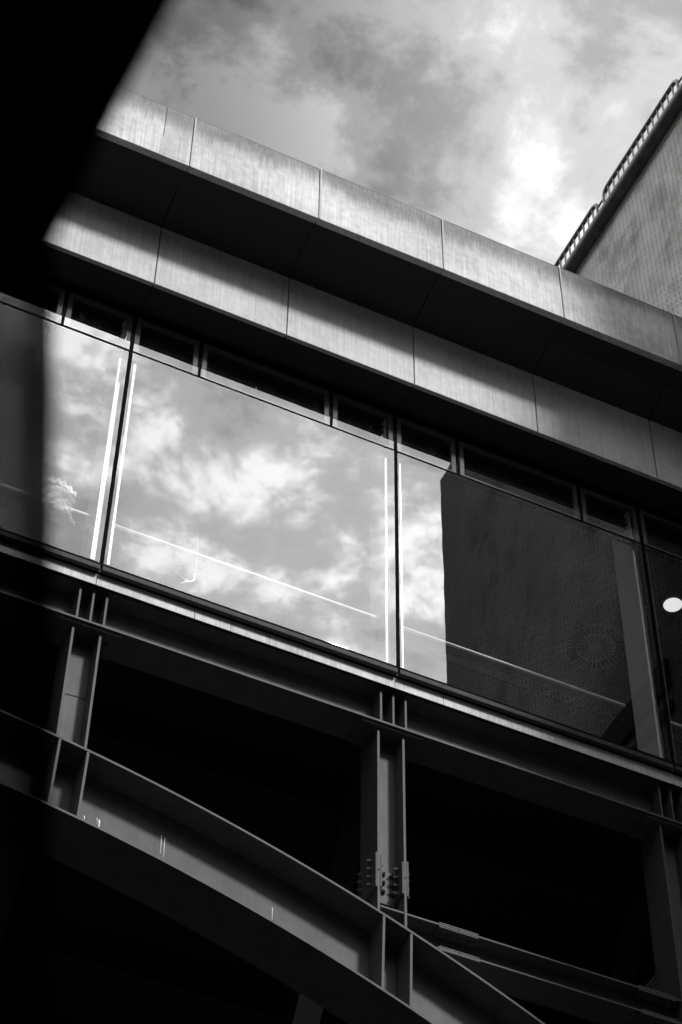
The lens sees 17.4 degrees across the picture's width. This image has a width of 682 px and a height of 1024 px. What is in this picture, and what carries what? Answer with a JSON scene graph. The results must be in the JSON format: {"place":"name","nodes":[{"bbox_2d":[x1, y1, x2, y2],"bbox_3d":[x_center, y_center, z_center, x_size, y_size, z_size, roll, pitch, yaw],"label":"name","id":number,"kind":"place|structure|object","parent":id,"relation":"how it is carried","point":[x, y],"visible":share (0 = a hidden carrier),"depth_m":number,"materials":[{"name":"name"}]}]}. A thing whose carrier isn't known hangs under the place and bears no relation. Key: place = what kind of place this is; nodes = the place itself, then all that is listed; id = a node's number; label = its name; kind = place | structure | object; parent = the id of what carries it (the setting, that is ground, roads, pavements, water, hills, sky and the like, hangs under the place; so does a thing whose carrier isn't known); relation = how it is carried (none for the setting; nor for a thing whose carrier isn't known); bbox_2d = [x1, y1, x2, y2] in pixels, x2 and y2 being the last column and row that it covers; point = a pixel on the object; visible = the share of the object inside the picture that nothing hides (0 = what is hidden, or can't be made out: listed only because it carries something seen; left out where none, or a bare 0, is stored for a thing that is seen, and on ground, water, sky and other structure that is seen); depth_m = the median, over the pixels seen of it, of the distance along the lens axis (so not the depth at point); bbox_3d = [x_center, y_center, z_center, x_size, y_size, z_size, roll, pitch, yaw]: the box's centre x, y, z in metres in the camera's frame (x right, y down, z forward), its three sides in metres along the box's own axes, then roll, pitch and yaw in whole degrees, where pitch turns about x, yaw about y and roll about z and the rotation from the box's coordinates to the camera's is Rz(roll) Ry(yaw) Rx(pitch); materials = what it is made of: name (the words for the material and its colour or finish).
{"place":"outdoors","nodes":[
{"label":"outdoors","id":0,"kind":"place"},
{"bbox_2d":[0,0,174,1023],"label":"leaning screen","id":1,"kind":"object","parent":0,"point":[69,69],"visible":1,"depth_m":1.68,"materials":[{"name":"black metal"}]},
{"bbox_2d":[128,0,681,266],"label":"sky","id":2,"kind":"structure","parent":0,"point":[505,122],"materials":[{"name":"grey"}]},
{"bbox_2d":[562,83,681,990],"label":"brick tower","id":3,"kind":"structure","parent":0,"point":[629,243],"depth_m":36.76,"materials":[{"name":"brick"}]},
{"bbox_2d":[554,195,605,267],"bbox_3d":[4.016,-4.327,39.592,0.078,1.163,2.813,20,-52,-16],"label":"roof railing","id":4,"kind":"object","parent":3,"relation":"on","point":[585,220],"visible":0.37,"depth_m":39.66,"materials":[{"name":"metal"}]},
{"bbox_2d":[602,76,681,202],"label":"roof railing","id":5,"kind":"object","parent":3,"relation":"on","point":[650,119],"visible":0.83,"depth_m":38.37,"materials":[{"name":"metal"}]},
{"bbox_3d":[-27.296,-0.503,16.854,27.780,28.920,42.360,20,-52,-16],"label":"office block","id":6,"kind":"object","parent":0,"visible":0},
{"bbox_2d":[51,90,681,1023],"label":"glazed bridge","id":7,"kind":"structure","parent":6,"relation":"attached to","point":[395,416],"depth_m":28.16,"materials":[{"name":"concrete"}]},
{"bbox_2d":[53,505,92,534],"bbox_3d":[-4.331,-0.411,24.636,3.360,0.302,0.058,20,-52,-16],"label":"handrail","id":8,"kind":"object","parent":7,"relation":"attached to","point":[66,523],"visible":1,"depth_m":24.97,"materials":[{"name":"grey metal"}]},
{"bbox_2d":[53,478,76,526],"bbox_3d":[-3.143,-0.125,25.050,0.402,0.648,0.120,20,-52,-16],"label":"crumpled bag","id":9,"kind":"object","parent":8,"relation":"hanging from","point":[58,504],"visible":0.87,"depth_m":25.03,"materials":[{"name":"white plastic"}]},
{"bbox_2d":[53,279,137,571],"bbox_3d":[-4.210,-1.513,25.635,3.624,4.863,0.099,20,-52,-16],"label":"window frame","id":10,"kind":"structure","parent":7,"relation":"in","point":[68,293],"depth_m":27.07,"materials":[{"name":"grey metal"}]},
{"bbox_2d":[180,545,197,583],"bbox_3d":[-1.706,0.517,25.242,0.175,0.940,0.034,20,-52,-16],"label":"hanging cord","id":11,"kind":"object","parent":7,"relation":"hanging from","point":[188,581],"visible":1,"depth_m":24.95,"materials":[{"name":"metal"}]},
{"bbox_2d":[112,524,379,636],"bbox_3d":[-1.076,0.783,25.605,3.360,0.302,0.058,20,-52,-16],"label":"handrail","id":12,"kind":"object","parent":7,"relation":"attached to","point":[233,582],"visible":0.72,"depth_m":25.58,"materials":[{"name":"grey metal"}]},
{"bbox_2d":[100,310,399,674],"bbox_3d":[-0.955,-0.319,26.603,3.624,4.863,0.099,20,-52,-16],"label":"window frame","id":13,"kind":"structure","parent":7,"relation":"in","point":[202,344],"depth_m":27.62,"materials":[{"name":"grey metal"}]},
{"bbox_2d":[403,626,625,723],"bbox_3d":[2.044,1.927,26.533,3.060,0.302,0.058,20,-52,-16],"label":"handrail","id":14,"kind":"object","parent":7,"relation":"attached to","point":[494,674],"visible":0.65,"depth_m":26.51,"materials":[{"name":"grey metal"}]},
{"bbox_2d":[395,410,674,770],"bbox_3d":[2.300,0.875,27.572,3.624,4.863,0.099,20,-52,-16],"label":"window frame","id":15,"kind":"structure","parent":7,"relation":"in","point":[579,488],"depth_m":28.59,"materials":[{"name":"grey metal"}]},
{"bbox_2d":[564,624,625,668],"bbox_3d":[3.582,1.901,31.431,0.888,0.026,0.888,20,-52,-16],"label":"air diffuser","id":16,"kind":"object","parent":7,"relation":"attached to","point":[595,646],"visible":0.97,"depth_m":31.41,"materials":[{"name":"black metal"}]},
{"bbox_2d":[637,502,681,774],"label":"window frame","id":17,"kind":"structure","parent":7,"relation":"in","point":[651,513],"depth_m":29.39,"materials":[{"name":"black metal"}]},
{"bbox_2d":[662,595,681,611],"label":"ceiling lamp","id":18,"kind":"object","parent":7,"relation":"attached to","point":[672,603],"visible":1,"depth_m":30.84,"materials":[{"name":"white paint"}]},
{"bbox_2d":[671,721,681,743],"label":"handrail","id":19,"kind":"object","parent":7,"relation":"attached to","point":[677,738],"depth_m":27.10,"materials":[{"name":"grey metal"}]}
]}

